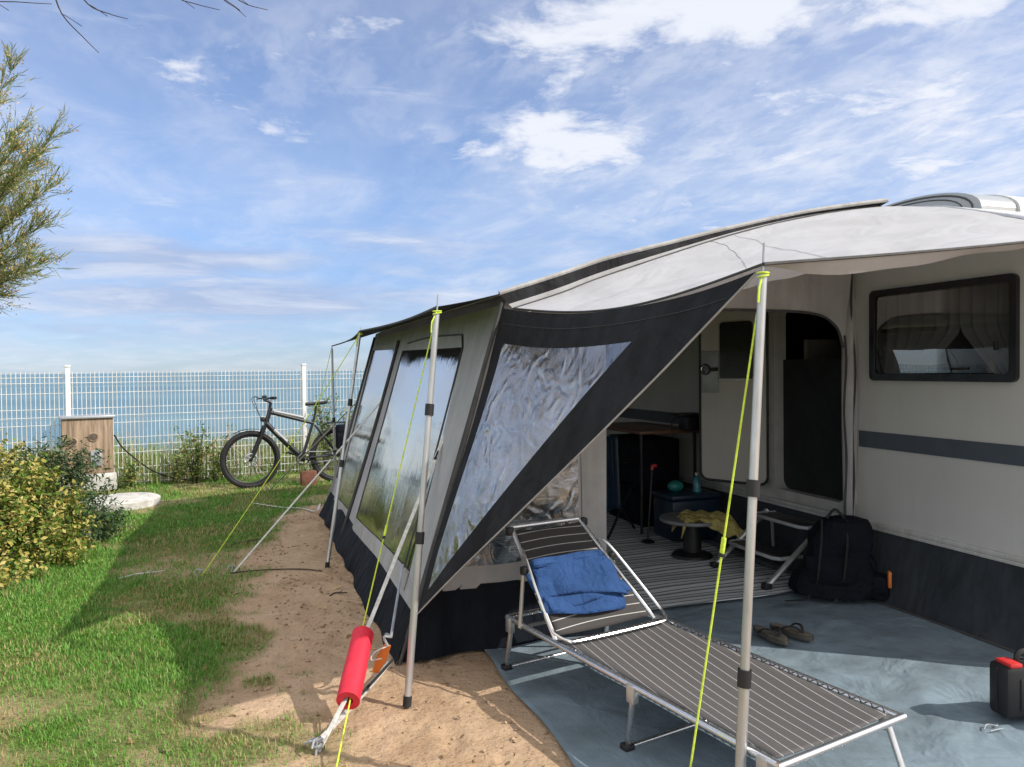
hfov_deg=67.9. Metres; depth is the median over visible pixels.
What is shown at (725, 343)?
door
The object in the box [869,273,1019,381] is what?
window
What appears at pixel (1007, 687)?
tool case
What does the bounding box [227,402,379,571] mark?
storm strap
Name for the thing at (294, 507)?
loose strap
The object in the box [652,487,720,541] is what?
cool box
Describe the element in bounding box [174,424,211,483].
weed plant
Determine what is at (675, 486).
teal cup
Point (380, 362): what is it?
window pane
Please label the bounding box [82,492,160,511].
concrete disc
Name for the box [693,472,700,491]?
water bottle
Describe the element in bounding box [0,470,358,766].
grass
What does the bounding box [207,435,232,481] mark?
weed plant
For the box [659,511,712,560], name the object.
table
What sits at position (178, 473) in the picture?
weed plant
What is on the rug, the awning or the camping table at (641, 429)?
the camping table at (641, 429)
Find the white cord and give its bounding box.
[983,724,1003,731]
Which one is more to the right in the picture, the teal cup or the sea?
the teal cup
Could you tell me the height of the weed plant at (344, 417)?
1.032 m
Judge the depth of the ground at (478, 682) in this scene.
3.63 m
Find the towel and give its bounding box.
[525,549,630,614]
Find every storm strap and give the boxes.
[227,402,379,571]
[266,404,354,490]
[311,433,443,755]
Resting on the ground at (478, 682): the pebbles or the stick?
the pebbles
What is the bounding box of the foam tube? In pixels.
[336,626,373,709]
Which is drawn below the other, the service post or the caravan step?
the caravan step
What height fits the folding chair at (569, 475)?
1.013 m
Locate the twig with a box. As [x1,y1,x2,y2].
[119,570,164,578]
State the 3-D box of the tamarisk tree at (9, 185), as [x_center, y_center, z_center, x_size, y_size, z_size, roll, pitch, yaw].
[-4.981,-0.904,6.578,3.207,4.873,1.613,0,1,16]
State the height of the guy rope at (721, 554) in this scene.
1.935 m
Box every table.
[607,422,698,533]
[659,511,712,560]
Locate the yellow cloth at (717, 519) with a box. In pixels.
[671,509,743,538]
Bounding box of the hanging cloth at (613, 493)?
[606,435,621,510]
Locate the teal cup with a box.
[667,480,683,491]
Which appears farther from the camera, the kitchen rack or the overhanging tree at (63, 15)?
the kitchen rack
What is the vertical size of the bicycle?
1.199 m
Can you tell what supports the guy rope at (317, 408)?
attached to the tent pole at (333, 422)
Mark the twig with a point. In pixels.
(142, 573)
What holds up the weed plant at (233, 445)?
on the ground at (478, 682)
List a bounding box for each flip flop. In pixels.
[753,625,788,644]
[770,623,813,640]
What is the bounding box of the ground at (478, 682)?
[0,448,575,766]
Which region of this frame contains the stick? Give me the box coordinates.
[641,464,656,542]
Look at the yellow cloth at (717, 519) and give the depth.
5.68 m
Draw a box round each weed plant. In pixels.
[120,455,148,487]
[161,446,195,484]
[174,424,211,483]
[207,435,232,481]
[226,417,238,470]
[308,391,342,470]
[340,404,352,423]
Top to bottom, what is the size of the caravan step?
0.410 m
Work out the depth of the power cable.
9.99 m
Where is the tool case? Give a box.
[990,648,1023,718]
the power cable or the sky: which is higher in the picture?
the sky
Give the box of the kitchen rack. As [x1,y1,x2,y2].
[608,433,678,526]
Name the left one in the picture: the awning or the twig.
the twig
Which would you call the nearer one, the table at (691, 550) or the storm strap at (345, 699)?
the storm strap at (345, 699)
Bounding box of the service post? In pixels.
[58,413,116,492]
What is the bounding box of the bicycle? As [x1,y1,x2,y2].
[220,395,349,488]
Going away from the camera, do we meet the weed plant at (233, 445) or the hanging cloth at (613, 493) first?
the hanging cloth at (613, 493)
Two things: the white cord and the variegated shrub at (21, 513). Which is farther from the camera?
the variegated shrub at (21, 513)
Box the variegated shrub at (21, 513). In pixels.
[0,429,100,588]
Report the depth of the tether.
5.71 m
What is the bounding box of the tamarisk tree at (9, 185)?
[0,38,81,316]
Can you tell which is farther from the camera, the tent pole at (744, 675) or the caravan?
the caravan
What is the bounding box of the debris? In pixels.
[145,523,543,766]
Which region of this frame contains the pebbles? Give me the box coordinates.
[108,500,548,766]
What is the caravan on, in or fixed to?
on the ground at (478, 682)
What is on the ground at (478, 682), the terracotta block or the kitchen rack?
the terracotta block
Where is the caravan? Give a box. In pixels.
[606,193,1023,656]
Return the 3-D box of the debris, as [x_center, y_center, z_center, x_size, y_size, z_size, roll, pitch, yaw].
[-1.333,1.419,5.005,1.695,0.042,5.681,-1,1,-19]
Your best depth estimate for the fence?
10.34 m
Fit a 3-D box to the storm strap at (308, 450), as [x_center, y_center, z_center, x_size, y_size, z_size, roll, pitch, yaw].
[-2.353,0.840,8.706,0.019,1.280,2.152,-2,1,-43]
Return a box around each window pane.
[339,349,394,508]
[357,347,460,570]
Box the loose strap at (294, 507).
[254,503,320,510]
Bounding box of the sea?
[0,371,363,458]
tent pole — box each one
[325,327,360,567]
[331,349,335,473]
[403,294,439,706]
[735,243,766,766]
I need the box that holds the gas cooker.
[669,412,698,431]
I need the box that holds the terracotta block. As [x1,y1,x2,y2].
[300,470,316,485]
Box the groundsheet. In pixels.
[449,498,1023,766]
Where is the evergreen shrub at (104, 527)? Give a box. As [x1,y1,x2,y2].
[0,433,130,551]
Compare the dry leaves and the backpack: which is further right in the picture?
the backpack
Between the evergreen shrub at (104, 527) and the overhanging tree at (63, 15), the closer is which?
the overhanging tree at (63, 15)
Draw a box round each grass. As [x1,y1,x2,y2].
[0,421,340,490]
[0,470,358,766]
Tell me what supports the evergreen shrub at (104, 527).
on the ground at (478, 682)
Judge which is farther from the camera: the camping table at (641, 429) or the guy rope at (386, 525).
the camping table at (641, 429)
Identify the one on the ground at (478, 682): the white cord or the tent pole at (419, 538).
the tent pole at (419, 538)
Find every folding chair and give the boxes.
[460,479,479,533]
[548,419,635,538]
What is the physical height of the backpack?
0.559 m
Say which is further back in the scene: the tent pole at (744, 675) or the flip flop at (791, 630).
the flip flop at (791, 630)
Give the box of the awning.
[319,198,1023,664]
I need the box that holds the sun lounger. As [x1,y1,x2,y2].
[501,516,906,766]
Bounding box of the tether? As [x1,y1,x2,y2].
[230,568,321,573]
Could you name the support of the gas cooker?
on the camping table at (641, 429)
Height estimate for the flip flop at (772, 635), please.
0.058 m
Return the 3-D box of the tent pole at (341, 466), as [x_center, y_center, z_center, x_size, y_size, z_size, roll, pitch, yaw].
[-1.309,0.481,5.908,0.036,1.848,0.387,0,1,38]
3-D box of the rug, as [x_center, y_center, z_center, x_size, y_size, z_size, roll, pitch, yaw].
[0.831,1.342,6.132,1.620,0.021,2.973,-1,1,-19]
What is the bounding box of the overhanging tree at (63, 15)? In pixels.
[0,0,266,52]
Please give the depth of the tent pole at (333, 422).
8.16 m
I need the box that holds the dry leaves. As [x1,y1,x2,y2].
[0,494,485,759]
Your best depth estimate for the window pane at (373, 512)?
5.31 m
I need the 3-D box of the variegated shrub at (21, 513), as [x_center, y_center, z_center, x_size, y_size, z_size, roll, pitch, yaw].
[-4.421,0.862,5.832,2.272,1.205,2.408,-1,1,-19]
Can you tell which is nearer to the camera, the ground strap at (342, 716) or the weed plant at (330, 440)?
the ground strap at (342, 716)
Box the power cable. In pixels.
[113,435,222,479]
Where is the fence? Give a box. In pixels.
[0,364,361,483]
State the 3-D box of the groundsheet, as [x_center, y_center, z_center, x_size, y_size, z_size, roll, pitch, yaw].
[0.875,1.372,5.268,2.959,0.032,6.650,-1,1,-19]
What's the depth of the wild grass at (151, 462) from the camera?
11.55 m
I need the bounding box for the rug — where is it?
[471,512,792,609]
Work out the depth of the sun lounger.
3.03 m
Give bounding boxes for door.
[699,311,769,485]
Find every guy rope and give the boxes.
[194,333,362,576]
[299,347,331,478]
[336,310,441,766]
[689,271,769,766]
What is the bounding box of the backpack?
[785,508,891,603]
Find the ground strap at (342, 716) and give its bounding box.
[303,658,393,747]
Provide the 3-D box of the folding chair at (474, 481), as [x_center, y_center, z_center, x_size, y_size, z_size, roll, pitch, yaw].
[-0.675,0.854,7.129,0.683,1.013,0.550,0,1,11]
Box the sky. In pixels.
[0,0,1023,374]
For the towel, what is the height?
0.273 m
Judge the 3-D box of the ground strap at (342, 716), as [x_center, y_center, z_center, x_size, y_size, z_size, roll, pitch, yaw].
[-0.683,1.399,3.374,0.080,0.045,0.838,0,1,15]
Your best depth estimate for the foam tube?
3.32 m
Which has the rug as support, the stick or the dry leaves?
the stick
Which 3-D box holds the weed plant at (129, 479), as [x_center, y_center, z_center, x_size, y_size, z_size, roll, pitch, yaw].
[-4.933,1.172,9.870,0.317,0.485,0.288,0,1,12]
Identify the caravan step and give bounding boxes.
[710,508,815,589]

